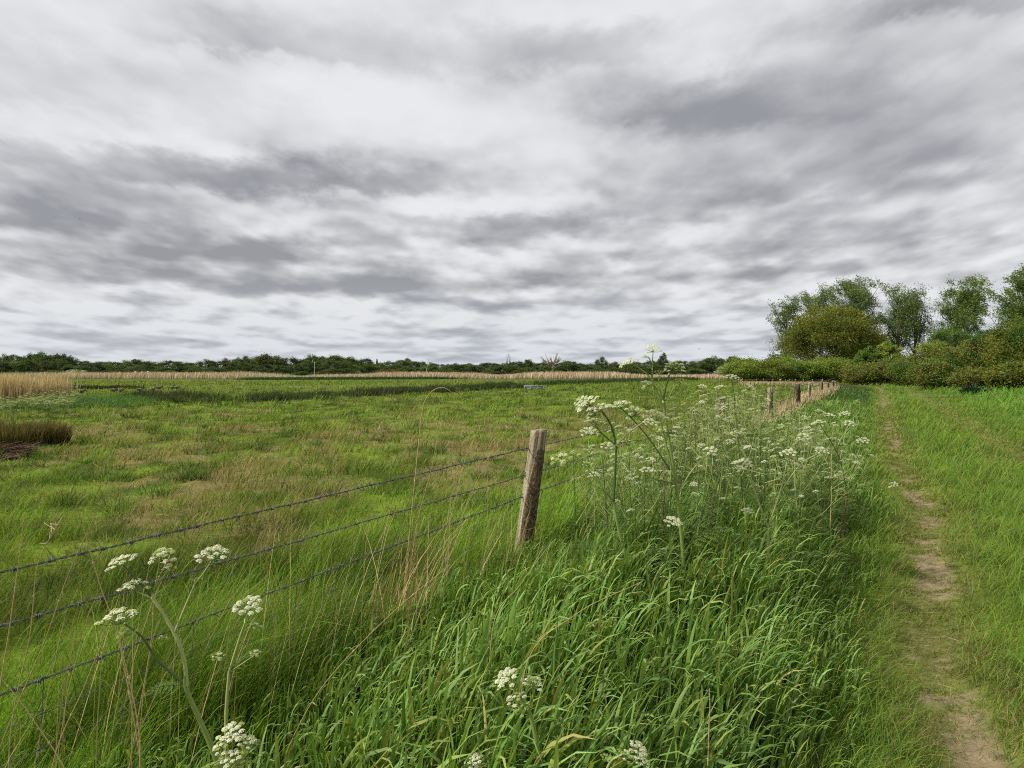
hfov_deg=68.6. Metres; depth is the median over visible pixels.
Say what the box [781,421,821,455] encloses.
cow parsley
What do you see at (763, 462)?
cow parsley
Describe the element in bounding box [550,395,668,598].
cow parsley
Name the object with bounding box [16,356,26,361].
distant tree
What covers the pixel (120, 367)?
distant tree
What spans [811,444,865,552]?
cow parsley
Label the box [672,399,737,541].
cow parsley
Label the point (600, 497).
dry stalk
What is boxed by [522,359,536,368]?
distant tree
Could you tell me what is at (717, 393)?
cow parsley
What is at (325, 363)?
distant tree
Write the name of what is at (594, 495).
cow parsley
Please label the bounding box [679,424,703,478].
cow parsley
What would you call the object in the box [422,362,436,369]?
distant tree
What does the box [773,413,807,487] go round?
cow parsley
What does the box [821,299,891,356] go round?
tree
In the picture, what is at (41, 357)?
distant tree
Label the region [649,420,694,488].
cow parsley
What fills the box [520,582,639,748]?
dry stalk
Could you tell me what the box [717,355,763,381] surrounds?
hedge shrub
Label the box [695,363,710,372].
distant tree
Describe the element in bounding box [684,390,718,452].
cow parsley
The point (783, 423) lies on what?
cow parsley
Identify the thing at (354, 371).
distant tree
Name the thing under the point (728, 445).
cow parsley
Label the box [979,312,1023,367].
bush
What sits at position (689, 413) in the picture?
cow parsley
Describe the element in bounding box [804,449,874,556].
cow parsley
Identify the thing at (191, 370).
distant tree
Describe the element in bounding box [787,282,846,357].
willow tree
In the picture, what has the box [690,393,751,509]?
cow parsley
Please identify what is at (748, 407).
cow parsley
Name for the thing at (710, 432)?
cow parsley
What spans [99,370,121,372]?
distant tree
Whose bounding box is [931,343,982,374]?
bush
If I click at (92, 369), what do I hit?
distant tree
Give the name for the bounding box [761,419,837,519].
cow parsley
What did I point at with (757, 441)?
cow parsley
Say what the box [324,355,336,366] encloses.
distant tree
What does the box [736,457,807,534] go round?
cow parsley
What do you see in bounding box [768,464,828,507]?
cow parsley
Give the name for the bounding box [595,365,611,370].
distant tree
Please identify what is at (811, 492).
cow parsley
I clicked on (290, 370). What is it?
distant tree
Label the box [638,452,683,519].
cow parsley
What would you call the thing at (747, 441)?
cow parsley
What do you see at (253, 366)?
distant tree
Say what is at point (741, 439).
cow parsley
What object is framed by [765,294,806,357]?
willow tree
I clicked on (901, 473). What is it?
trodden turf
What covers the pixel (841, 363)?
hedge shrub
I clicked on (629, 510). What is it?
cow parsley
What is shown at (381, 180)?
sky
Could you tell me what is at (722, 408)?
cow parsley
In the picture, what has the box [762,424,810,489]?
cow parsley
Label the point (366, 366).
distant tree
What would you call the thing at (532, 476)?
barbed wire fence
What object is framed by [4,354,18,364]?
distant tree
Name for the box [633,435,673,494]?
cow parsley
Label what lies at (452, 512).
dry stalk
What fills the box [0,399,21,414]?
cow parsley
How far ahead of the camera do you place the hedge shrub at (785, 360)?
85.44 m
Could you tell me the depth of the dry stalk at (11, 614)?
2.01 m
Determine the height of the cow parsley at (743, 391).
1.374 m
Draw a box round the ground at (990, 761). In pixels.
[0,369,1023,767]
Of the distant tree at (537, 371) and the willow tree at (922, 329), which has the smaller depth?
the willow tree at (922, 329)
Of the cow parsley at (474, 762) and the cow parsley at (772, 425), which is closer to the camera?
the cow parsley at (474, 762)
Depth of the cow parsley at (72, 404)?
25.14 m
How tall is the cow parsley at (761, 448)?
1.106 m
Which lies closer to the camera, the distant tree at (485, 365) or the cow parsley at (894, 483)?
the cow parsley at (894, 483)
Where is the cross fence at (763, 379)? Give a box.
[720,378,822,382]
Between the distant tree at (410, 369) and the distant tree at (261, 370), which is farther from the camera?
the distant tree at (410, 369)
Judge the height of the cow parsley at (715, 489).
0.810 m
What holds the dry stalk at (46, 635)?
on the ground at (990, 761)
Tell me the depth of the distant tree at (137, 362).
258.56 m
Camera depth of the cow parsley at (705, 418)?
8.93 m
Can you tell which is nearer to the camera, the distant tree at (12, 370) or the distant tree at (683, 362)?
the distant tree at (12, 370)
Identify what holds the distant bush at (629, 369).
on the ground at (990, 761)
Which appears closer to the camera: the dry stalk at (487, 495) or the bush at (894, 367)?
the dry stalk at (487, 495)
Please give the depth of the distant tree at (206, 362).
312.81 m
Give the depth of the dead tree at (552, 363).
159.76 m
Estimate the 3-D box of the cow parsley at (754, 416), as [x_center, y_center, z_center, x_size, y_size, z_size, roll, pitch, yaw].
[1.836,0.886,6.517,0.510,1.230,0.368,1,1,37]
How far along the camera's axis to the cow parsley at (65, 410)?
24.79 m
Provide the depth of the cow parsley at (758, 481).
6.75 m
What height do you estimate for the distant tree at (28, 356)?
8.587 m
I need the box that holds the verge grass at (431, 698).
[55,386,891,767]
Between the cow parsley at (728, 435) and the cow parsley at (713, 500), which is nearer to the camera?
the cow parsley at (713, 500)
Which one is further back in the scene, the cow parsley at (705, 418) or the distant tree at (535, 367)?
the distant tree at (535, 367)
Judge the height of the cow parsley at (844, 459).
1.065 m
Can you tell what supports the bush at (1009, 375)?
on the ground at (990, 761)
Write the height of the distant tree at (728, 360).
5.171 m
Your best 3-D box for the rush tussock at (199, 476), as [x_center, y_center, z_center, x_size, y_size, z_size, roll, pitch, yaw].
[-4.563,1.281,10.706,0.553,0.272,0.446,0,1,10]
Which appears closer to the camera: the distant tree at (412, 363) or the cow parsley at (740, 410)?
the cow parsley at (740, 410)
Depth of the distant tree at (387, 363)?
284.63 m
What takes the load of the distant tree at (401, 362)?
on the ground at (990, 761)
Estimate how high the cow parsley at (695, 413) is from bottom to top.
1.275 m
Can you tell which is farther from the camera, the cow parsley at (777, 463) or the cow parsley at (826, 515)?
the cow parsley at (777, 463)
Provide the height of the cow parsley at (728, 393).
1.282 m
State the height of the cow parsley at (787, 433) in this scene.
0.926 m
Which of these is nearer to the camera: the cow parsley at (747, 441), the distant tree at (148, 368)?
the cow parsley at (747, 441)
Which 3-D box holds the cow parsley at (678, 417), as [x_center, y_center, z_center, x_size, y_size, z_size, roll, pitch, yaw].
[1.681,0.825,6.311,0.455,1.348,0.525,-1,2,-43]
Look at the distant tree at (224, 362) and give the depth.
311.69 m
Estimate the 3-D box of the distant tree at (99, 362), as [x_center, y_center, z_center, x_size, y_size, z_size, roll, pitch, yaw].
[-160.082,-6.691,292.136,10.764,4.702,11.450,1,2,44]
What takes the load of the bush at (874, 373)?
on the ground at (990, 761)
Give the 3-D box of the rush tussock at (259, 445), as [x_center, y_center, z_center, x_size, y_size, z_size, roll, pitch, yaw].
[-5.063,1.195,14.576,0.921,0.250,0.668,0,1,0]
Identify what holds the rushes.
on the ground at (990, 761)
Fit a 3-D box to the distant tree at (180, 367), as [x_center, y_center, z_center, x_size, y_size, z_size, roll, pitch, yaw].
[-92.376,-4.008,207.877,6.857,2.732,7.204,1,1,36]
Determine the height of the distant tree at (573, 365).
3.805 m
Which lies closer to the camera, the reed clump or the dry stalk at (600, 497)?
the dry stalk at (600, 497)
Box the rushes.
[67,376,705,404]
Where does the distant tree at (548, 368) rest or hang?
on the ground at (990, 761)
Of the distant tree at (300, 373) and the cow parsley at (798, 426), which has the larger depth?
the distant tree at (300, 373)
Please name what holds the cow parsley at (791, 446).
on the ground at (990, 761)
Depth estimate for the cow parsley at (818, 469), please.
7.17 m
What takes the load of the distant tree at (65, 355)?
on the ground at (990, 761)
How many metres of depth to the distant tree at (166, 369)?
204.13 m
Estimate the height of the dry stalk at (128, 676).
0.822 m
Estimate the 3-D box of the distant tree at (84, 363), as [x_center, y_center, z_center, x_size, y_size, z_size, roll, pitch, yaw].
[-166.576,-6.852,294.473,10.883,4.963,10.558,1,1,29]
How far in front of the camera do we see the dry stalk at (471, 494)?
4.81 m
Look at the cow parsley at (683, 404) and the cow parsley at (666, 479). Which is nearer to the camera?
the cow parsley at (666, 479)
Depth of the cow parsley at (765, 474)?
5.29 m
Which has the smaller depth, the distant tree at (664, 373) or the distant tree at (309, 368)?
the distant tree at (664, 373)
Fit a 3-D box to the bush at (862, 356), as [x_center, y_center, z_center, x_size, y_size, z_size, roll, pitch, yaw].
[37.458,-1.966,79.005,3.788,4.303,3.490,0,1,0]
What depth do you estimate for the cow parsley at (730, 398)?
9.07 m
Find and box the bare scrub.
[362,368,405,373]
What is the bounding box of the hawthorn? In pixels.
[65,369,86,372]
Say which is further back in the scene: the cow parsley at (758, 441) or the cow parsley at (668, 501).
the cow parsley at (758, 441)
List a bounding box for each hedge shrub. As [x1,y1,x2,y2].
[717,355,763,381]
[751,357,793,381]
[761,354,803,381]
[780,356,825,381]
[801,355,846,382]
[802,359,829,381]
[827,354,850,380]
[832,359,870,380]
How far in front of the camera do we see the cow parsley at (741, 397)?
9.91 m
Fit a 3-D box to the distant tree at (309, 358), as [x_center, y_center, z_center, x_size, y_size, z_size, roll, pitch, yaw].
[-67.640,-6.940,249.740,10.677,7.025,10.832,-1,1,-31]
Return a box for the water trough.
[524,386,543,389]
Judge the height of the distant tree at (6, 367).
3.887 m
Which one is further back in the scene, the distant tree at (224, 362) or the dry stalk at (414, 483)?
the distant tree at (224, 362)
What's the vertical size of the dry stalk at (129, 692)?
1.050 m
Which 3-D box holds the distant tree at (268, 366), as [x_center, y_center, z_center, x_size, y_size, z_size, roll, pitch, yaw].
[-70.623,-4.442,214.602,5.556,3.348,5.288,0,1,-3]
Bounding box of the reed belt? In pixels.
[1,370,726,378]
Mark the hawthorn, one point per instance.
(76, 370)
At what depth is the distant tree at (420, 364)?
286.85 m
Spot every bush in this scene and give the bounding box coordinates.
[436,363,481,372]
[482,363,521,373]
[612,367,634,371]
[765,353,793,360]
[837,361,878,385]
[850,346,879,365]
[857,357,907,384]
[870,339,904,383]
[883,351,933,385]
[898,359,963,388]
[908,339,959,367]
[918,326,972,357]
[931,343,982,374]
[942,366,998,389]
[951,330,1023,369]
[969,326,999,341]
[978,358,1023,390]
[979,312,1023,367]
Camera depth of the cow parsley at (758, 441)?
7.15 m
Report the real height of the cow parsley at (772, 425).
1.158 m
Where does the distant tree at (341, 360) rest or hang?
on the ground at (990, 761)
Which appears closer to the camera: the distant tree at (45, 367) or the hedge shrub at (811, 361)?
the hedge shrub at (811, 361)
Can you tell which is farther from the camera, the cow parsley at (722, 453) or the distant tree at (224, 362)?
the distant tree at (224, 362)
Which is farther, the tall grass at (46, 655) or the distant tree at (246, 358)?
the distant tree at (246, 358)
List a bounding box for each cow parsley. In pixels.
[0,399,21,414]
[20,398,40,413]
[27,398,47,412]
[51,399,69,414]
[62,400,80,413]
[94,544,229,767]
[206,721,260,767]
[211,595,264,767]
[464,753,486,767]
[495,667,542,767]
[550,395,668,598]
[558,444,630,548]
[563,448,617,564]
[569,449,651,566]
[569,452,651,560]
[572,455,623,567]
[578,453,626,518]
[587,428,646,522]
[587,444,628,526]
[598,463,669,573]
[600,740,649,767]
[606,422,655,514]
[608,440,648,523]
[610,344,733,584]
[613,440,663,548]
[614,452,663,567]
[617,433,679,518]
[619,452,682,526]
[630,440,702,574]
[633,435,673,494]
[637,456,700,556]
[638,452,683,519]
[641,443,709,563]
[642,452,685,543]
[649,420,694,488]
[650,404,710,504]
[654,398,699,486]
[655,404,694,500]
[655,418,701,486]
[662,407,715,499]
[663,420,716,553]
[667,409,725,514]
[668,409,732,508]
[670,394,738,528]
[670,438,734,547]
[671,406,713,495]
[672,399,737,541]
[676,403,732,532]
[677,424,706,488]
[678,407,732,482]
[679,410,719,476]
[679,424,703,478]
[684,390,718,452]
[685,387,722,452]
[685,413,748,547]
[689,390,726,475]
[689,412,719,475]
[689,420,719,474]
[689,458,747,555]
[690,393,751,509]
[690,408,732,485]
[691,430,741,499]
[692,401,719,468]
[693,469,727,520]
[698,374,762,501]
[698,415,732,471]
[700,464,752,529]
[701,410,759,491]
[702,396,768,522]
[702,415,757,521]
[703,392,738,458]
[703,398,745,500]
[708,399,764,500]
[708,431,748,488]
[709,409,742,482]
[710,437,754,496]
[711,391,746,460]
[713,411,752,464]
[714,406,773,521]
[718,397,752,476]
[719,388,755,458]
[720,468,779,512]
[721,393,749,457]
[722,412,772,471]
[722,447,805,568]
[723,395,780,505]
[725,388,770,476]
[725,443,798,520]
[726,385,757,454]
[727,391,764,449]
[729,395,785,490]
[730,401,765,491]
[730,409,779,506]
[730,429,828,599]
[733,466,780,511]
[734,389,777,473]
[734,426,785,501]
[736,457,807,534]
[739,408,778,469]
[742,438,807,541]
[744,388,792,486]
[744,433,780,503]
[748,420,769,469]
[753,445,801,495]
[754,415,799,469]
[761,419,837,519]
[761,455,844,557]
[762,410,806,452]
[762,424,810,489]
[763,423,799,459]
[766,432,801,485]
[768,426,813,481]
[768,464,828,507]
[772,422,819,493]
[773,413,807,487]
[773,439,821,513]
[775,423,816,472]
[778,423,832,495]
[778,427,832,498]
[780,407,822,486]
[780,408,815,476]
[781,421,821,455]
[783,461,841,527]
[785,429,818,515]
[791,426,840,503]
[796,416,837,498]
[796,419,821,453]
[796,454,852,519]
[797,409,875,557]
[798,437,849,511]
[799,465,871,564]
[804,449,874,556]
[809,419,851,466]
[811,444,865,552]
[812,419,832,449]
[813,430,859,534]
[889,482,897,504]
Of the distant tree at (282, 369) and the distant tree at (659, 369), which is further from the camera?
the distant tree at (282, 369)
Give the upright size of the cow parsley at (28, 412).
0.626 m
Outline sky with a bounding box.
[0,0,1023,367]
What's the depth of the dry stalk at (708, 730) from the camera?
2.32 m
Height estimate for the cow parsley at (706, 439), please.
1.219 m
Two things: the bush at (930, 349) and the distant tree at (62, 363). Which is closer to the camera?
the bush at (930, 349)
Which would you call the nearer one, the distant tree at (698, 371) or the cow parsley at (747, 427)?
the cow parsley at (747, 427)
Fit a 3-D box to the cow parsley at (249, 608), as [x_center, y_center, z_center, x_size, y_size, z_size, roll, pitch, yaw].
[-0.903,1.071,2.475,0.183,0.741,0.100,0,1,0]
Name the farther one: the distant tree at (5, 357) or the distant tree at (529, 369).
the distant tree at (5, 357)
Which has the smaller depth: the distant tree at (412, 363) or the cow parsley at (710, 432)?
the cow parsley at (710, 432)
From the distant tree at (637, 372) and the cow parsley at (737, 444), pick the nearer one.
the cow parsley at (737, 444)
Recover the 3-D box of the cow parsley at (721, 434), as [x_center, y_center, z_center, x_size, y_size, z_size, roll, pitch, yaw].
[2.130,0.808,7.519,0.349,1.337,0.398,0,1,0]
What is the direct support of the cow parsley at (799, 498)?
on the ground at (990, 761)
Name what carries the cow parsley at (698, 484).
on the ground at (990, 761)
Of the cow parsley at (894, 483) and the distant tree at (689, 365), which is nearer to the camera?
the cow parsley at (894, 483)
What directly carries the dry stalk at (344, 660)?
on the ground at (990, 761)
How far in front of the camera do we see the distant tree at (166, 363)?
313.49 m
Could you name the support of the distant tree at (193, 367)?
on the ground at (990, 761)
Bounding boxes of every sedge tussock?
[0,415,73,446]
[20,421,77,444]
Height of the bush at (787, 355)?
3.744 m
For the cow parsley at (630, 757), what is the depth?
2.12 m
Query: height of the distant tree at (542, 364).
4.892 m
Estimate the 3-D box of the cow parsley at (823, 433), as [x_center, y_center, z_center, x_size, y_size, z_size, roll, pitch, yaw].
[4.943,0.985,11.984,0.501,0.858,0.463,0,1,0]
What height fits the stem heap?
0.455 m
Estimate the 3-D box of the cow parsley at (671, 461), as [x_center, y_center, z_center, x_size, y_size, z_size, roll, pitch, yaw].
[0.981,0.840,4.588,0.778,2.173,0.356,0,1,0]
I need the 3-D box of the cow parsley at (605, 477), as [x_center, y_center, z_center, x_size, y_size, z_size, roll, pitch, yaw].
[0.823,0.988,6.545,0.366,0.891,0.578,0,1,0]
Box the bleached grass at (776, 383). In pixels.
[738,381,829,385]
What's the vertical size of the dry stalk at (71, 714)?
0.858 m
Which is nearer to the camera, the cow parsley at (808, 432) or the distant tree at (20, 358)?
the cow parsley at (808, 432)
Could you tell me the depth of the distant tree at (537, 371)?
152.40 m
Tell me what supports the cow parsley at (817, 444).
on the ground at (990, 761)
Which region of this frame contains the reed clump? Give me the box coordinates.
[0,371,79,401]
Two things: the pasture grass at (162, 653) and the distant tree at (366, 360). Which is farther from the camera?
the distant tree at (366, 360)
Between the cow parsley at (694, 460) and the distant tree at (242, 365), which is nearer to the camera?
the cow parsley at (694, 460)
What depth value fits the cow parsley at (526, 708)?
2.21 m
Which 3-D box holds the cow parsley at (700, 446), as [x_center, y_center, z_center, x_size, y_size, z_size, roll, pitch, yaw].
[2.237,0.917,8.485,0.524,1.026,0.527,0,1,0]
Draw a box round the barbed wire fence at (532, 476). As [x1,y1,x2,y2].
[0,378,836,767]
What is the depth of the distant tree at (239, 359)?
288.02 m
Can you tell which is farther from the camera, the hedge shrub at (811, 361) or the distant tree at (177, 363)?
the distant tree at (177, 363)
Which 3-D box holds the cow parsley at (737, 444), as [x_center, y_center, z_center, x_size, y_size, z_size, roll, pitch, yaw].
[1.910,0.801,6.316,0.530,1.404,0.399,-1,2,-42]
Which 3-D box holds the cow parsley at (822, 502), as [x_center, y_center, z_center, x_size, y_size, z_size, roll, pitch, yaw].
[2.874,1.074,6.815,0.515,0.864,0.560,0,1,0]
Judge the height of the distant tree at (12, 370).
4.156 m
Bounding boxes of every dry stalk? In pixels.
[0,500,102,747]
[0,526,22,689]
[0,677,64,767]
[8,516,62,767]
[52,630,107,767]
[82,525,141,767]
[117,630,140,767]
[129,554,171,767]
[280,565,449,766]
[402,387,454,604]
[407,427,439,601]
[421,426,479,595]
[433,407,522,586]
[487,430,489,556]
[489,547,547,673]
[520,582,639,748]
[572,426,630,560]
[583,436,587,536]
[707,688,710,765]
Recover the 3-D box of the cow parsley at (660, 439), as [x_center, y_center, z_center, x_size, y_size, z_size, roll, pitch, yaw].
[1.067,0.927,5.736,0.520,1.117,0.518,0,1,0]
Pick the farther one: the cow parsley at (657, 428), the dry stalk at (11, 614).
the cow parsley at (657, 428)
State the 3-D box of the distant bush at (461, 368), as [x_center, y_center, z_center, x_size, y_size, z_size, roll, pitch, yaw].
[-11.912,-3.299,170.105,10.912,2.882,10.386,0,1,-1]
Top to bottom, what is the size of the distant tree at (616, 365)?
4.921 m
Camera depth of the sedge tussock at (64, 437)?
15.37 m
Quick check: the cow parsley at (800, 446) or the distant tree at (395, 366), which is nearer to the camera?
the cow parsley at (800, 446)
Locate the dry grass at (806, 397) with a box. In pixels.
[2,383,839,767]
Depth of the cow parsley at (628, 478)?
5.06 m
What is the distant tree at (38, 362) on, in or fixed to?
on the ground at (990, 761)
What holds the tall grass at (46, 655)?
on the ground at (990, 761)
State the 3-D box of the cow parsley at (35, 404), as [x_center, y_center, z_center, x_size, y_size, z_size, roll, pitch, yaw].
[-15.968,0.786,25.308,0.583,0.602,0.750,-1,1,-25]
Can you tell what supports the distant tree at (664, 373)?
on the ground at (990, 761)
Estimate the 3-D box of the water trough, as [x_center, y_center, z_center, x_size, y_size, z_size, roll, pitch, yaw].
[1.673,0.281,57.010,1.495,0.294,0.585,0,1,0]
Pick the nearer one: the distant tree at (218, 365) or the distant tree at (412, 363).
the distant tree at (412, 363)
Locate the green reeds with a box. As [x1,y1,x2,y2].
[0,393,189,409]
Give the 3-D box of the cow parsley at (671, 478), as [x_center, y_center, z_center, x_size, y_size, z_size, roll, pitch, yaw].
[1.104,0.945,4.886,0.494,1.151,0.471,-1,1,-31]
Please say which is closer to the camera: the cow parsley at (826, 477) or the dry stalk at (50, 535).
the dry stalk at (50, 535)
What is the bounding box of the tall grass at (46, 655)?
[0,429,752,767]
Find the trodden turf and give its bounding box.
[777,405,1023,767]
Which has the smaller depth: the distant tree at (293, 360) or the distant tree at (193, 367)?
the distant tree at (193, 367)
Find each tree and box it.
[0,353,11,362]
[0,362,15,372]
[3,361,19,372]
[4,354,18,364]
[9,359,40,372]
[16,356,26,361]
[22,352,39,360]
[27,352,51,372]
[30,358,44,371]
[39,359,58,371]
[42,370,63,373]
[46,353,77,369]
[46,359,71,370]
[57,353,76,365]
[59,364,81,370]
[75,360,90,366]
[80,363,107,372]
[87,361,112,367]
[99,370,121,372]
[105,361,123,368]
[110,364,131,372]
[120,366,145,372]
[124,358,151,369]
[134,364,157,370]
[150,361,166,369]
[150,368,163,372]
[155,360,172,367]
[158,367,179,373]
[168,361,185,368]
[171,365,187,371]
[179,368,203,372]
[181,361,204,367]
[182,365,203,370]
[195,358,217,368]
[202,366,228,371]
[203,368,226,372]
[207,361,223,367]
[219,357,238,368]
[226,360,245,369]
[231,357,247,366]
[236,361,253,371]
[240,356,251,369]
[245,364,257,372]
[253,352,292,367]
[253,368,276,373]
[255,363,273,371]
[272,365,288,372]
[280,356,301,369]
[280,365,295,372]
[290,371,309,375]
[292,353,323,372]
[293,364,303,371]
[298,360,319,374]
[312,359,329,372]
[320,359,337,372]
[321,367,344,374]
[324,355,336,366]
[329,362,351,371]
[332,353,355,363]
[333,368,359,374]
[342,361,357,370]
[348,355,363,366]
[357,357,374,364]
[357,363,373,373]
[361,363,385,371]
[378,361,394,368]
[386,363,403,368]
[390,360,413,370]
[401,366,414,372]
[404,361,420,366]
[414,361,425,368]
[420,365,439,371]
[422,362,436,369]
[431,368,448,373]
[481,362,499,368]
[482,371,500,374]
[507,361,523,368]
[510,370,522,373]
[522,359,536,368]
[522,367,536,373]
[527,365,547,371]
[533,368,550,372]
[535,361,549,366]
[539,365,563,372]
[540,353,561,371]
[554,361,582,371]
[577,365,597,371]
[595,356,608,366]
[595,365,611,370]
[608,362,619,368]
[615,370,635,374]
[623,370,649,374]
[630,363,646,372]
[637,360,655,367]
[645,364,665,370]
[647,370,678,374]
[655,364,674,372]
[657,352,668,368]
[674,360,696,369]
[677,364,689,374]
[686,362,697,372]
[686,368,712,374]
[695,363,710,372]
[702,354,725,372]
[723,355,743,364]
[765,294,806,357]
[775,301,895,361]
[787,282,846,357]
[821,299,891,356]
[830,275,886,334]
[874,282,926,356]
[901,283,940,353]
[923,272,998,346]
[987,263,1023,328]
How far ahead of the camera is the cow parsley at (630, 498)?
5.55 m
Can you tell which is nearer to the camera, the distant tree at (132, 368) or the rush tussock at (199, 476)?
the rush tussock at (199, 476)
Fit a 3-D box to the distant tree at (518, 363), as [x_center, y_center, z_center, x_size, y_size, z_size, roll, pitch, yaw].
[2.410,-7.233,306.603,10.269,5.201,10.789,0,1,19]
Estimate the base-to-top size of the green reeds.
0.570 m
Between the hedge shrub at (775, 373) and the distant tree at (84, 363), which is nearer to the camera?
the hedge shrub at (775, 373)
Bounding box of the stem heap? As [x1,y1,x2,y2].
[0,440,50,461]
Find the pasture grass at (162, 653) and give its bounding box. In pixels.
[0,379,837,767]
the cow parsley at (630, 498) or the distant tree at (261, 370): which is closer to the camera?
the cow parsley at (630, 498)
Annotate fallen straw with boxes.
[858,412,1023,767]
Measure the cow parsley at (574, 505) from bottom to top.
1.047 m
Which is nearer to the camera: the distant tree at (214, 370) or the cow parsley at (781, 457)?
the cow parsley at (781, 457)
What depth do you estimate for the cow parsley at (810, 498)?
6.83 m
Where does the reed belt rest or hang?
on the ground at (990, 761)
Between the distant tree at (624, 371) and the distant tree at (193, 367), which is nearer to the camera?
the distant tree at (624, 371)
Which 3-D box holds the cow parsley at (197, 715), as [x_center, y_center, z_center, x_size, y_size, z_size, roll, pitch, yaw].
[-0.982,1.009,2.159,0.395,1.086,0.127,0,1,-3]
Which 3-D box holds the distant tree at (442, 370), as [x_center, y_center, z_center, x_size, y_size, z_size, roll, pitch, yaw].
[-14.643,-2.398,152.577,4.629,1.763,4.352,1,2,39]
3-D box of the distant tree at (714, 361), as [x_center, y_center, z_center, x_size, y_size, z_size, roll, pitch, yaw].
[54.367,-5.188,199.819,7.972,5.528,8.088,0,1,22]
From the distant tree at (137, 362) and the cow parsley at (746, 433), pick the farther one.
the distant tree at (137, 362)
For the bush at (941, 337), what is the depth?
87.19 m
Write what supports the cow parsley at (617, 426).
on the ground at (990, 761)
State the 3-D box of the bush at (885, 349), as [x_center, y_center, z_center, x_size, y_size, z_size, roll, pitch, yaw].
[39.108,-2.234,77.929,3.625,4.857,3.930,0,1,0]
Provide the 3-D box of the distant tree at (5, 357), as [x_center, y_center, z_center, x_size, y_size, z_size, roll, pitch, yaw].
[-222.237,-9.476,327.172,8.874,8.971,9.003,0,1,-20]
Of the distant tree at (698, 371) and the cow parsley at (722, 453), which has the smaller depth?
the cow parsley at (722, 453)
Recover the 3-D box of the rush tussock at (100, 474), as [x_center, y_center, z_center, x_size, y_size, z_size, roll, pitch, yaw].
[-6.044,1.336,11.053,1.193,0.216,0.869,0,1,0]
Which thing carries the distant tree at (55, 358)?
on the ground at (990, 761)
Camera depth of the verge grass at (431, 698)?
3.35 m
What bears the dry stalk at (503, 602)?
on the ground at (990, 761)
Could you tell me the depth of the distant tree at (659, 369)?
184.58 m
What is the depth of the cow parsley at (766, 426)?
8.00 m
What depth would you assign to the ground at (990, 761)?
8.20 m
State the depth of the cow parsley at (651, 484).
6.58 m
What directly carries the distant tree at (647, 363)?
on the ground at (990, 761)
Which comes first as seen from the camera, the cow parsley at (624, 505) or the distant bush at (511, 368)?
the cow parsley at (624, 505)
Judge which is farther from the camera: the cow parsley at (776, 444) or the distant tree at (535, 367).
the distant tree at (535, 367)
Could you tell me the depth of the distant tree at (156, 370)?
158.91 m
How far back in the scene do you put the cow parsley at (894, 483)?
8.62 m
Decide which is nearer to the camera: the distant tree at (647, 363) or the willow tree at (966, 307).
the willow tree at (966, 307)
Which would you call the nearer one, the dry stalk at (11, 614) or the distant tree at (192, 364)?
the dry stalk at (11, 614)
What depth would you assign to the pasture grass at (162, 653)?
7.15 m
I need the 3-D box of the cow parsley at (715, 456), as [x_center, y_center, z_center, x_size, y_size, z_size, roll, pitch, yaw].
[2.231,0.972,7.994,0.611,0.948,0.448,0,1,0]
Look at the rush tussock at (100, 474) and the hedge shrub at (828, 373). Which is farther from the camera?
the hedge shrub at (828, 373)
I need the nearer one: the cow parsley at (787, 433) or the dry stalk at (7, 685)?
the dry stalk at (7, 685)
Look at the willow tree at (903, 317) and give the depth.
115.30 m
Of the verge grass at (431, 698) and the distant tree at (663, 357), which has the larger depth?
the distant tree at (663, 357)
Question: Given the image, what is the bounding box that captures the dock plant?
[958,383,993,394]
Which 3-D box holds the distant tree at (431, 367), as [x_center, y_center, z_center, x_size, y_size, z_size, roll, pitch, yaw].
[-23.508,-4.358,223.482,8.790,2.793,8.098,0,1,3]
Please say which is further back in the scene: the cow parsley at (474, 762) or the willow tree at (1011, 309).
the willow tree at (1011, 309)
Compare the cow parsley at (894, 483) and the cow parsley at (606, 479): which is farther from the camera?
the cow parsley at (894, 483)
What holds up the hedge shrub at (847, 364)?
on the ground at (990, 761)
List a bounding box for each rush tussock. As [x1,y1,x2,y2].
[63,465,140,483]
[171,466,208,481]
[229,441,274,451]
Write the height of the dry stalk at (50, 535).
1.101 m
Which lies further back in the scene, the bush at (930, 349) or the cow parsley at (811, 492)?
the bush at (930, 349)
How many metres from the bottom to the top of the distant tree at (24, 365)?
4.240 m
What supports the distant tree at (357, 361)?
on the ground at (990, 761)
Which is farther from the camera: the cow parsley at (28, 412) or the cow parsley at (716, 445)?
the cow parsley at (28, 412)
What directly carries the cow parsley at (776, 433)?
on the ground at (990, 761)
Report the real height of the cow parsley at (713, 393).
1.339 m
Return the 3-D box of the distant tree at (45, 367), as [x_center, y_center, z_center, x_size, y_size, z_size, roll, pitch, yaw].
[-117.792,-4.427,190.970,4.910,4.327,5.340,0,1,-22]
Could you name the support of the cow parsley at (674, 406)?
on the ground at (990, 761)
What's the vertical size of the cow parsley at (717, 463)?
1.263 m
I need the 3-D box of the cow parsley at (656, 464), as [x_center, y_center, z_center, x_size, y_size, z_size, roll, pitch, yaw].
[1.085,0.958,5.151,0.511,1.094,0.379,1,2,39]
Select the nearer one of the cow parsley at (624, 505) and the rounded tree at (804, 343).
the cow parsley at (624, 505)
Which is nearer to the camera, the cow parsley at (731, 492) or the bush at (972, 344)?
the cow parsley at (731, 492)
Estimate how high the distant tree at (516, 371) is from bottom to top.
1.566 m
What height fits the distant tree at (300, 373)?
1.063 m
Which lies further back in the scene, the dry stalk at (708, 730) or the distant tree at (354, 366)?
the distant tree at (354, 366)

